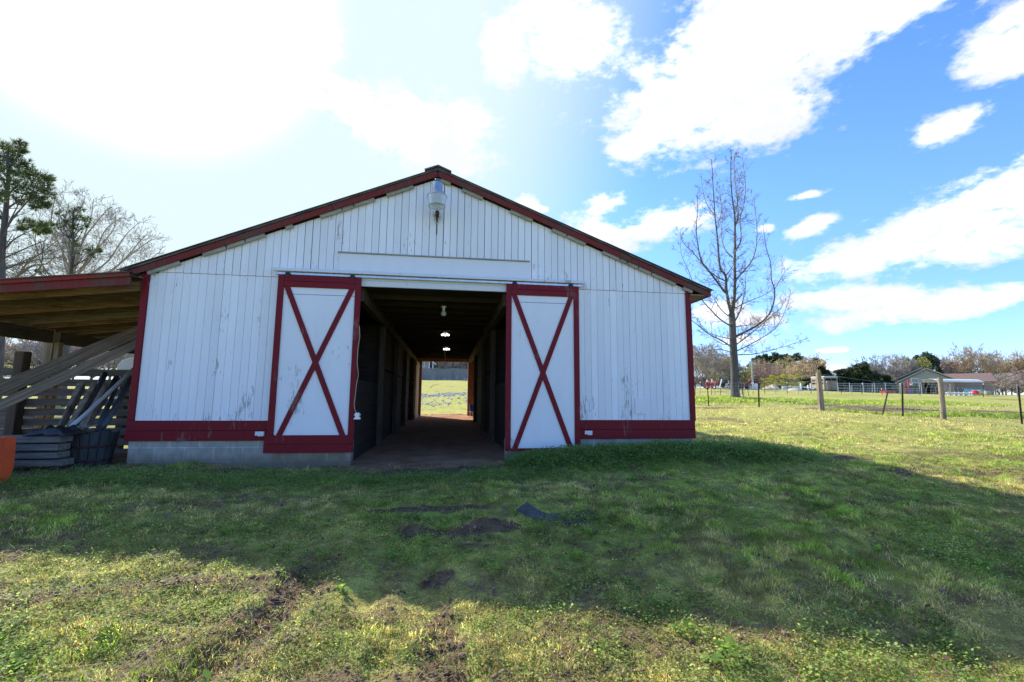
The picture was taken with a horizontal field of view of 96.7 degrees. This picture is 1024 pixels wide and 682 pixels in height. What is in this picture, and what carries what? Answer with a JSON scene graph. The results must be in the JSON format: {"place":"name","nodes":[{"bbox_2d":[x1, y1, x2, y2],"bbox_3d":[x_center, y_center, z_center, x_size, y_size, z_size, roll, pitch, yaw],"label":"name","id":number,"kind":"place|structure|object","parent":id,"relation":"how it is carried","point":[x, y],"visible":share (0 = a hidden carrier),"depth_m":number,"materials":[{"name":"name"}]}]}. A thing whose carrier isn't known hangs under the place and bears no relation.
{"place":"outdoors","nodes":[
{"label":"outdoors","id":0,"kind":"place"},
{"bbox_2d":[0,380,1023,681],"bbox_3d":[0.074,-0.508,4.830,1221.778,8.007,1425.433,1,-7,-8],"label":"ground","id":1,"kind":"structure","parent":0,"point":[442,432],"depth_m":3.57,"materials":[{"name":"green plant"}]},
{"bbox_2d":[0,436,15,482],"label":"loader bucket","id":2,"kind":"object","parent":1,"relation":"on","point":[7,450],"visible":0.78,"depth_m":5.39,"materials":[{"name":"orange metal"}]},
{"bbox_2d":[0,378,35,427],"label":"board fence","id":3,"kind":"object","parent":1,"relation":"on","point":[23,426],"depth_m":10.07,"materials":[{"name":"brown wood"}]},
{"bbox_2d":[4,337,40,366],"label":"budding tree","id":4,"kind":"object","parent":1,"relation":"on","point":[8,347],"visible":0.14,"depth_m":57.51,"materials":[{"name":"grey plant"}]},
{"bbox_2d":[0,136,57,397],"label":"pine tree","id":5,"kind":"object","parent":1,"relation":"on","point":[39,228],"visible":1,"depth_m":19.74,"materials":[{"name":"green plant"}]},
{"bbox_2d":[4,339,78,367],"bbox_3d":[-54.542,1.823,52.731,7.742,6.255,8.940,5,-8,-30],"label":"bare tree","id":6,"kind":"object","parent":1,"relation":"on","point":[25,346],"visible":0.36,"depth_m":51.38,"materials":[{"name":"grey plant"}]},
{"bbox_2d":[5,342,81,368],"bbox_3d":[-61.279,2.151,60.449,11.180,6.969,10.872,-4,-8,29],"label":"budding tree","id":7,"kind":"object","parent":1,"relation":"on","point":[33,356],"visible":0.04,"depth_m":57.24,"materials":[{"name":"grey plant"}]},
{"bbox_2d":[14,458,74,466],"bbox_3d":[-6.458,1.645,6.176,0.763,0.085,0.230,1,-7,-8],"label":"timber","id":8,"kind":"object","parent":1,"relation":"on","point":[41,462],"visible":0.66,"depth_m":6.09,"materials":[{"name":"grey wood"}]},
{"bbox_2d":[15,451,69,458],"bbox_3d":[-6.486,1.541,6.165,0.727,0.080,0.230,1,-7,-8],"label":"timber","id":9,"kind":"object","parent":8,"relation":"on","point":[38,454],"visible":0.68,"depth_m":6.09,"materials":[{"name":"grey wood"}]},
{"bbox_2d":[15,443,70,450],"bbox_3d":[-6.485,1.432,6.159,0.749,0.086,0.230,1,-7,-8],"label":"timber","id":10,"kind":"object","parent":9,"relation":"on","point":[40,446],"visible":0.68,"depth_m":6.08,"materials":[{"name":"grey wood"}]},
{"bbox_2d":[0,435,72,442],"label":"timber","id":11,"kind":"object","parent":10,"relation":"on","point":[38,439],"visible":0.77,"depth_m":6.07,"materials":[{"name":"grey wood"}]},
{"bbox_2d":[22,425,86,436],"bbox_3d":[-6.240,1.219,6.223,0.516,0.140,0.376,1,-7,-8],"label":"plastic sheet","id":12,"kind":"object","parent":11,"relation":"on","point":[58,430],"visible":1,"depth_m":6.11,"materials":[{"name":"black plastic"}]},
{"bbox_2d":[6,225,93,277],"bbox_3d":[-23.142,-1.433,21.185,5.947,9.405,3.609,-3,-8,27],"label":"bare tree","id":13,"kind":"object","parent":1,"relation":"on","point":[23,269],"visible":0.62,"depth_m":21.37,"materials":[{"name":"brown plant"}]},
{"bbox_2d":[0,351,131,452],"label":"board fence","id":14,"kind":"object","parent":1,"relation":"on","point":[13,421],"visible":0.29,"depth_m":8.63,"materials":[{"name":"brown wood"}]},
{"bbox_2d":[0,340,135,410],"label":"leaning plank","id":15,"kind":"object","parent":1,"relation":"on","point":[35,389],"visible":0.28,"depth_m":6.69,"materials":[{"name":"brown wood"}]},
{"bbox_2d":[32,205,104,406],"bbox_3d":[-22.406,-1.927,22.604,3.895,10.668,1.580,0,-7,3],"label":"pine tree","id":16,"kind":"object","parent":1,"relation":"on","point":[71,235],"visible":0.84,"depth_m":22.91,"materials":[{"name":"green plant"}]},
{"bbox_2d":[0,332,136,396],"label":"leaning plank","id":17,"kind":"object","parent":1,"relation":"on","point":[6,390],"visible":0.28,"depth_m":7.05,"materials":[{"name":"brown wood"}]},
{"bbox_2d":[0,325,136,388],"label":"leaning plank","id":18,"kind":"object","parent":1,"relation":"on","point":[49,364],"visible":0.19,"depth_m":7.40,"materials":[{"name":"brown wood"}]},
{"bbox_2d":[58,381,108,431],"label":"wooden posts","id":19,"kind":"object","parent":1,"relation":"on","point":[78,391],"depth_m":7.18,"materials":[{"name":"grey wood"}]},
{"bbox_2d":[77,372,107,425],"bbox_3d":[-7.119,0.953,7.734,0.106,0.940,1.832,5,-9,-34],"label":"pipe","id":20,"kind":"object","parent":19,"relation":"on","point":[102,379],"visible":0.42,"depth_m":8.07,"materials":[{"name":"black plastic"}]},
{"bbox_2d":[85,375,118,431],"bbox_3d":[-6.984,1.029,7.743,0.098,0.961,2.001,5,-8,-31],"label":"pipe","id":21,"kind":"object","parent":19,"relation":"on","point":[114,380],"visible":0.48,"depth_m":7.96,"materials":[{"name":"black plastic"}]},
{"bbox_2d":[6,179,169,398],"bbox_3d":[-23.331,-2.847,24.139,8.669,12.619,5.270,-1,-7,11],"label":"bare tree","id":22,"kind":"object","parent":1,"relation":"on","point":[66,264],"visible":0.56,"depth_m":24.42,"materials":[{"name":"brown plant"}]},
{"bbox_2d":[63,429,120,466],"bbox_3d":[-6.177,1.615,6.662,0.630,0.603,0.622,1,-7,-8],"label":"tub","id":23,"kind":"object","parent":1,"relation":"on","point":[95,448],"visible":0.63,"depth_m":6.50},
{"bbox_2d":[76,424,103,430],"bbox_3d":[-6.213,1.270,6.642,0.310,0.103,0.465,1,-7,-8],"label":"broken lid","id":24,"kind":"object","parent":23,"relation":"on","point":[81,427],"visible":0.62,"depth_m":6.64,"materials":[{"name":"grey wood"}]},
{"bbox_2d":[68,367,132,426],"bbox_3d":[-6.556,0.886,7.311,0.056,1.023,1.433,2,-7,-11],"label":"pipe","id":25,"kind":"object","parent":23,"relation":"on","point":[100,400],"visible":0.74,"depth_m":7.23,"materials":[{"name":"plastic"}]},
{"bbox_2d":[70,346,116,378],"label":"budding tree","id":26,"kind":"object","parent":1,"relation":"on","point":[98,367],"visible":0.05,"depth_m":62.45,"materials":[{"name":"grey plant"}]},
{"bbox_2d":[70,347,133,379],"bbox_3d":[-47.195,1.899,53.779,7.742,6.456,8.940,5,-9,-34],"label":"bare tree","id":27,"kind":"object","parent":1,"relation":"on","point":[119,359],"visible":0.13,"depth_m":52.90,"materials":[{"name":"grey plant"}]},
{"bbox_2d":[95,377,120,427],"bbox_3d":[-7.055,1.040,7.986,0.083,0.866,1.706,5,-9,-34],"label":"pipe","id":28,"kind":"object","parent":1,"relation":"on","point":[107,407],"visible":0.61,"depth_m":7.75,"materials":[{"name":"black plastic"}]},
{"bbox_2d":[100,376,131,428],"bbox_3d":[-6.878,1.033,7.961,0.098,0.899,1.774,5,-8,-30],"label":"pipe","id":29,"kind":"object","parent":1,"relation":"on","point":[114,407],"visible":0.85,"depth_m":7.78,"materials":[{"name":"grey plastic"}]},
{"bbox_2d":[113,358,133,427],"bbox_3d":[-9.353,1.582,13.902,3.644,2.273,2.500,1,-7,-8],"label":"covered trailer","id":30,"kind":"object","parent":1,"relation":"on","point":[126,364],"visible":0.07,"depth_m":12.65,"materials":[{"name":"metal"}]},
{"bbox_2d":[0,165,713,468],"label":"barn","id":31,"kind":"structure","parent":1,"relation":"on","point":[247,348],"depth_m":7.54,"materials":[{"name":"white paint"}]},
{"bbox_2d":[263,272,361,452],"bbox_3d":[-3.060,0.309,7.051,1.286,2.779,0.078,1,-7,-8],"label":"sliding door","id":32,"kind":"structure","parent":31,"relation":"in","point":[313,382],"depth_m":7.05,"materials":[{"name":"white paint"}]},
{"bbox_2d":[354,326,360,418],"bbox_3d":[-2.378,0.483,7.079,0.110,1.449,0.050,1,-7,-8],"label":"extension cord","id":33,"kind":"object","parent":31,"relation":"hanging from","point":[356,415],"visible":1,"depth_m":7.03,"materials":[{"name":"white plastic"}]},
{"bbox_2d":[414,360,419,418],"bbox_3d":[-3.989,2.074,19.098,0.060,2.420,1.950,1,-7,-8],"label":"rear door","id":34,"kind":"structure","parent":31,"relation":"in","point":[417,365],"depth_m":18.69,"materials":[{"name":"brown wood"}]},
{"bbox_2d":[433,211,439,234],"bbox_3d":[-1.254,-1.996,7.639,0.181,0.403,0.099,1,-7,-8],"label":"wall bracket","id":35,"kind":"object","parent":31,"relation":"attached to","point":[436,215],"depth_m":7.65,"materials":[{"name":"metal"}]},
{"bbox_2d":[427,178,446,209],"bbox_3d":[-1.185,-2.368,7.477,0.329,0.504,0.550,-1,-7,13],"label":"yard light","id":36,"kind":"object","parent":31,"relation":"attached to","point":[437,197],"visible":1,"depth_m":7.27,"materials":[{"name":"glass"}]},
{"bbox_2d":[470,362,479,415],"bbox_3d":[-1.467,2.209,20.428,0.765,2.480,0.140,1,-7,-8],"label":"rear door","id":37,"kind":"structure","parent":31,"relation":"in","point":[472,364],"depth_m":20.37,"materials":[{"name":"brown wood"}]},
{"bbox_2d":[505,281,580,450],"bbox_3d":[0.513,0.393,7.545,1.248,2.788,0.076,1,-7,-8],"label":"sliding door","id":38,"kind":"structure","parent":31,"relation":"in","point":[542,373],"depth_m":7.54,"materials":[{"name":"white paint"}]},
{"bbox_2d":[422,362,436,377],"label":"house","id":39,"kind":"structure","parent":1,"relation":"on","point":[425,365],"depth_m":93.56,"materials":[{"name":"grey"}]},
{"bbox_2d":[421,392,466,406],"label":"stones","id":40,"kind":"object","parent":1,"relation":"on","point":[445,394],"visible":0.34,"depth_m":40.10,"materials":[{"name":"grey stone"}]},
{"bbox_2d":[422,368,467,379],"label":"privacy fence","id":41,"kind":"object","parent":1,"relation":"on","point":[445,375],"visible":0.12,"depth_m":73.09,"materials":[{"name":"grey wood"}]},
{"bbox_2d":[430,362,459,376],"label":"bare tree","id":42,"kind":"object","parent":1,"relation":"on","point":[441,364],"visible":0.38,"depth_m":93.27,"materials":[{"name":"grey plant"}]},
{"bbox_2d":[437,362,467,379],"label":"bare tree","id":43,"kind":"object","parent":1,"relation":"on","point":[459,367],"visible":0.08,"depth_m":96.08,"materials":[{"name":"grey plant"}]},
{"bbox_2d":[0,414,1023,681],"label":"weeds","id":44,"kind":"object","parent":1,"relation":"on","point":[612,452],"visible":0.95,"depth_m":3.45,"materials":[{"name":"green plant"}]},
{"bbox_2d":[0,454,1023,681],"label":"earth clods","id":45,"kind":"object","parent":1,"relation":"on","point":[561,653],"visible":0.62,"depth_m":2.98,"materials":[{"name":"brown soil"}]},
{"bbox_2d":[516,502,599,525],"bbox_3d":[0.491,1.748,4.601,0.912,0.125,0.491,0,-7,3],"label":"ground mat","id":46,"kind":"object","parent":1,"relation":"on","point":[534,512],"visible":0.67,"depth_m":4.57,"materials":[{"name":"rubber"}]},
{"bbox_2d":[694,357,706,387],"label":"bare tree","id":47,"kind":"object","parent":1,"relation":"on","point":[698,373],"visible":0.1,"depth_m":72.50,"materials":[{"name":"grey plant"}]},
{"bbox_2d":[694,374,717,387],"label":"budding tree","id":48,"kind":"object","parent":1,"relation":"on","point":[700,381],"visible":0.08,"depth_m":124.90,"materials":[{"name":"plant"}]},
{"bbox_2d":[693,344,729,387],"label":"budding tree","id":49,"kind":"object","parent":1,"relation":"on","point":[712,357],"visible":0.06,"depth_m":79.98,"materials":[{"name":"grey plant"}]},
{"bbox_2d":[705,380,717,388],"bbox_3d":[23.429,5.117,53.995,1.673,1.289,1.167,1,-7,-8],"label":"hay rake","id":50,"kind":"object","parent":1,"relation":"on","point":[712,384],"visible":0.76,"depth_m":53.47,"materials":[{"name":"red metal"}]},
{"bbox_2d":[693,342,739,387],"bbox_3d":[27.115,3.372,63.912,8.446,7.031,9.752,-2,-7,16],"label":"bare tree","id":51,"kind":"object","parent":1,"relation":"on","point":[705,358],"visible":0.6,"depth_m":62.84,"materials":[{"name":"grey plant"}]},
{"bbox_2d":[694,354,745,388],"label":"bare tree","id":52,"kind":"object","parent":1,"relation":"on","point":[720,369],"visible":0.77,"depth_m":60.51,"materials":[{"name":"grey plant"}]},
{"bbox_2d":[720,364,743,388],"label":"cedar tree","id":53,"kind":"object","parent":1,"relation":"on","point":[723,383],"visible":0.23,"depth_m":70.69,"materials":[{"name":"plant"}]},
{"bbox_2d":[725,380,749,397],"bbox_3d":[15.880,3.509,32.251,1.242,1.461,1.390,1,-7,-8],"label":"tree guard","id":54,"kind":"object","parent":1,"relation":"on","point":[738,391],"visible":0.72,"depth_m":31.78,"materials":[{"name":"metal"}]},
{"bbox_2d":[673,143,807,397],"bbox_3d":[16.775,-5.477,33.887,11.065,20.137,4.697,1,-7,-8],"label":"bare tree","id":55,"kind":"object","parent":1,"relation":"on","point":[733,343],"visible":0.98,"depth_m":33.34,"materials":[{"name":"grey plant"}]},
{"bbox_2d":[739,366,758,383],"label":"bush","id":56,"kind":"object","parent":1,"relation":"on","point":[743,378],"visible":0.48,"depth_m":77.56,"materials":[{"name":"green plant"}]},
{"bbox_2d":[741,379,760,388],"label":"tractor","id":57,"kind":"object","parent":1,"relation":"on","point":[748,385],"visible":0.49,"depth_m":71.91,"materials":[{"name":"metal"}]},
{"bbox_2d":[749,358,754,388],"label":"utility pole","id":58,"kind":"object","parent":1,"relation":"on","point":[750,363],"visible":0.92,"depth_m":70.68,"materials":[{"name":"wood"}]},
{"bbox_2d":[744,355,766,376],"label":"pine tree","id":59,"kind":"object","parent":1,"relation":"on","point":[756,359],"visible":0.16,"depth_m":127.95,"materials":[{"name":"green plant"}]},
{"bbox_2d":[741,365,785,386],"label":"budding tree","id":60,"kind":"object","parent":1,"relation":"on","point":[758,375],"visible":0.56,"depth_m":88.76,"materials":[{"name":"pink plant"}]},
{"bbox_2d":[759,377,773,388],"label":"bush","id":61,"kind":"object","parent":1,"relation":"on","point":[768,379],"visible":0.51,"depth_m":79.50,"materials":[{"name":"green plant"}]},
{"bbox_2d":[757,353,776,385],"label":"pine tree","id":62,"kind":"object","parent":1,"relation":"on","point":[767,357],"visible":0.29,"depth_m":127.35,"materials":[{"name":"green plant"}]},
{"bbox_2d":[745,358,794,379],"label":"budding tree","id":63,"kind":"object","parent":1,"relation":"on","point":[766,366],"visible":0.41,"depth_m":101.96,"materials":[{"name":"brown plant"}]},
{"bbox_2d":[761,364,786,383],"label":"budding tree","id":64,"kind":"object","parent":1,"relation":"on","point":[771,370],"visible":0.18,"depth_m":92.43,"materials":[{"name":"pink plant"}]},
{"bbox_2d":[760,374,791,388],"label":"bush","id":65,"kind":"object","parent":1,"relation":"on","point":[778,377],"visible":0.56,"depth_m":78.40,"materials":[{"name":"green plant"}]},
{"bbox_2d":[769,351,785,362],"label":"pine tree","id":66,"kind":"object","parent":1,"relation":"on","point":[779,356],"visible":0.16,"depth_m":129.94,"materials":[{"name":"green plant"}]},
{"bbox_2d":[766,367,799,387],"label":"bare tree","id":67,"kind":"object","parent":1,"relation":"on","point":[786,377],"visible":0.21,"depth_m":91.47,"materials":[{"name":"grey plant"}]},
{"bbox_2d":[770,359,801,383],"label":"bush","id":68,"kind":"object","parent":1,"relation":"on","point":[781,361],"visible":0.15,"depth_m":103.12,"materials":[{"name":"green plant"}]},
{"bbox_2d":[779,374,804,388],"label":"bush","id":69,"kind":"object","parent":1,"relation":"on","point":[796,376],"visible":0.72,"depth_m":78.79,"materials":[{"name":"green plant"}]},
{"bbox_2d":[785,352,806,380],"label":"pine tree","id":70,"kind":"object","parent":1,"relation":"on","point":[795,356],"visible":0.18,"depth_m":122.88,"materials":[{"name":"green plant"}]},
{"bbox_2d":[782,383,815,390],"bbox_3d":[36.413,5.816,57.375,5.294,1.031,0.468,2,-7,-13],"label":"rail fence","id":71,"kind":"object","parent":1,"relation":"on","point":[808,387],"visible":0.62,"depth_m":57.32,"materials":[{"name":"white plastic"}]},
{"bbox_2d":[772,351,832,382],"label":"budding tree","id":72,"kind":"object","parent":1,"relation":"on","point":[794,369],"visible":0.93,"depth_m":83.00,"materials":[{"name":"brown plant"}]},
{"bbox_2d":[795,378,810,388],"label":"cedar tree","id":73,"kind":"object","parent":1,"relation":"on","point":[808,380],"visible":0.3,"depth_m":81.32,"materials":[{"name":"green plant"}]},
{"bbox_2d":[801,357,833,377],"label":"pine tree","id":74,"kind":"object","parent":1,"relation":"on","point":[821,369],"visible":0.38,"depth_m":87.52,"materials":[{"name":"green plant"}]},
{"bbox_2d":[811,376,837,390],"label":"livestock trailer","id":75,"kind":"object","parent":1,"relation":"on","point":[829,379],"visible":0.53,"depth_m":73.55,"materials":[{"name":"white metal"}]},
{"bbox_2d":[833,368,861,391],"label":"cedar tree","id":76,"kind":"object","parent":1,"relation":"on","point":[847,373],"visible":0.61,"depth_m":84.46,"materials":[{"name":"green plant"}]},
{"bbox_2d":[694,381,1023,397],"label":"wire fence","id":77,"kind":"object","parent":1,"relation":"on","point":[798,388],"visible":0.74,"depth_m":49.49,"materials":[{"name":"metal"}]},
{"bbox_2d":[695,372,1023,423],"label":"wire fence","id":78,"kind":"object","parent":1,"relation":"on","point":[821,406],"visible":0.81,"depth_m":20.28,"materials":[{"name":"metal"}]},
{"bbox_2d":[847,362,881,392],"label":"cedar tree","id":79,"kind":"object","parent":1,"relation":"on","point":[863,372],"visible":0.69,"depth_m":84.91,"materials":[{"name":"green plant"}]},
{"bbox_2d":[847,355,893,373],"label":"bare tree","id":80,"kind":"object","parent":1,"relation":"on","point":[874,362],"visible":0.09,"depth_m":110.54,"materials":[{"name":"grey plant"}]},
{"bbox_2d":[855,353,900,379],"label":"bare tree","id":81,"kind":"object","parent":1,"relation":"on","point":[882,367],"visible":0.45,"depth_m":110.10,"materials":[{"name":"grey plant"}]},
{"bbox_2d":[837,383,921,394],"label":"pipe corral","id":82,"kind":"object","parent":1,"relation":"on","point":[867,388],"visible":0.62,"depth_m":69.93,"materials":[{"name":"metal"}]},
{"bbox_2d":[867,372,895,392],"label":"cedar tree","id":83,"kind":"object","parent":1,"relation":"on","point":[881,381],"visible":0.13,"depth_m":86.93,"materials":[{"name":"green plant"}]},
{"bbox_2d":[880,374,898,391],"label":"cedar tree","id":84,"kind":"object","parent":1,"relation":"on","point":[886,377],"visible":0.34,"depth_m":89.03,"materials":[{"name":"green plant"}]},
{"bbox_2d":[870,355,910,387],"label":"bare tree","id":85,"kind":"object","parent":1,"relation":"on","point":[891,364],"visible":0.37,"depth_m":112.32,"materials":[{"name":"grey plant"}]},
{"bbox_2d":[876,354,928,379],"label":"bare tree","id":86,"kind":"object","parent":1,"relation":"on","point":[913,362],"visible":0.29,"depth_m":116.22,"materials":[{"name":"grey plant"}]},
{"bbox_2d":[887,360,928,383],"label":"bush","id":87,"kind":"object","parent":1,"relation":"on","point":[918,364],"visible":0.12,"depth_m":116.65,"materials":[{"name":"green plant"}]},
{"bbox_2d":[907,378,917,393],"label":"basketball hoop","id":88,"kind":"object","parent":1,"relation":"on","point":[914,380],"visible":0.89,"depth_m":80.00,"materials":[{"name":"red plastic"}]},
{"bbox_2d":[904,356,932,383],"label":"bush","id":89,"kind":"object","parent":1,"relation":"on","point":[925,362],"visible":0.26,"depth_m":121.30,"materials":[{"name":"green plant"}]},
{"bbox_2d":[913,351,943,373],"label":"pine tree","id":90,"kind":"object","parent":1,"relation":"on","point":[929,357],"visible":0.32,"depth_m":125.80,"materials":[{"name":"green plant"}]},
{"bbox_2d":[891,367,996,394],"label":"house","id":91,"kind":"structure","parent":1,"relation":"on","point":[922,374],"depth_m":101.68,"materials":[{"name":"grey"}]},
{"bbox_2d":[936,359,962,373],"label":"budding tree","id":92,"kind":"object","parent":1,"relation":"on","point":[948,372],"visible":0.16,"depth_m":126.98,"materials":[{"name":"brown plant"}]},
{"bbox_2d":[910,379,997,395],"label":"greenhouse","id":93,"kind":"object","parent":1,"relation":"on","point":[960,381],"visible":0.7,"depth_m":80.33,"materials":[{"name":"white plastic"}]},
{"bbox_2d":[934,353,980,373],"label":"budding tree","id":94,"kind":"object","parent":1,"relation":"on","point":[963,368],"visible":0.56,"depth_m":126.81,"materials":[{"name":"brown plant"}]},
{"bbox_2d":[940,346,984,372],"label":"budding tree","id":95,"kind":"object","parent":1,"relation":"on","point":[968,357],"visible":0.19,"depth_m":129.63,"materials":[{"name":"brown plant"}]},
{"bbox_2d":[942,342,1014,380],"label":"bare tree","id":96,"kind":"object","parent":1,"relation":"on","point":[992,366],"visible":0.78,"depth_m":124.18,"materials":[{"name":"brown plant"}]},
{"bbox_2d":[976,348,1009,394],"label":"budding tree","id":97,"kind":"object","parent":1,"relation":"on","point":[1001,356],"visible":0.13,"depth_m":128.86,"materials":[{"name":"brown plant"}]},
{"bbox_2d":[988,359,1020,394],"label":"budding tree","id":98,"kind":"object","parent":1,"relation":"on","point":[1005,376],"visible":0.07,"depth_m":127.27,"materials":[{"name":"brown plant"}]},
{"bbox_2d":[993,372,1023,394],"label":"bare tree","id":99,"kind":"object","parent":1,"relation":"on","point":[1007,380],"visible":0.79,"depth_m":108.21,"materials":[{"name":"grey plant"}]},
{"bbox_2d":[993,349,1023,393],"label":"budding tree","id":100,"kind":"object","parent":1,"relation":"on","point":[1003,361],"visible":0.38,"depth_m":124.74,"materials":[{"name":"brown plant"}]},
{"bbox_2d":[994,369,1023,392],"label":"budding tree","id":101,"kind":"object","parent":1,"relation":"on","point":[1019,374],"visible":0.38,"depth_m":113.35,"materials":[{"name":"grey plant"}]},
{"bbox_2d":[997,351,1023,372],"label":"budding tree","id":102,"kind":"object","parent":1,"relation":"on","point":[1013,363],"visible":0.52,"depth_m":123.70,"materials":[{"name":"brown plant"}]},
{"bbox_2d":[1005,350,1023,374],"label":"budding tree","id":103,"kind":"object","parent":1,"relation":"on","point":[1020,365],"visible":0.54,"depth_m":123.48,"materials":[{"name":"brown plant"}]},
{"bbox_2d":[0,0,1023,394],"label":"sky","id":104,"kind":"structure","parent":0,"point":[884,139],"materials":[{"name":"blue"}]},
{"bbox_2d":[945,392,972,395],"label":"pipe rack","id":105,"kind":"object","parent":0,"point":[964,393],"visible":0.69,"depth_m":72.01,"materials":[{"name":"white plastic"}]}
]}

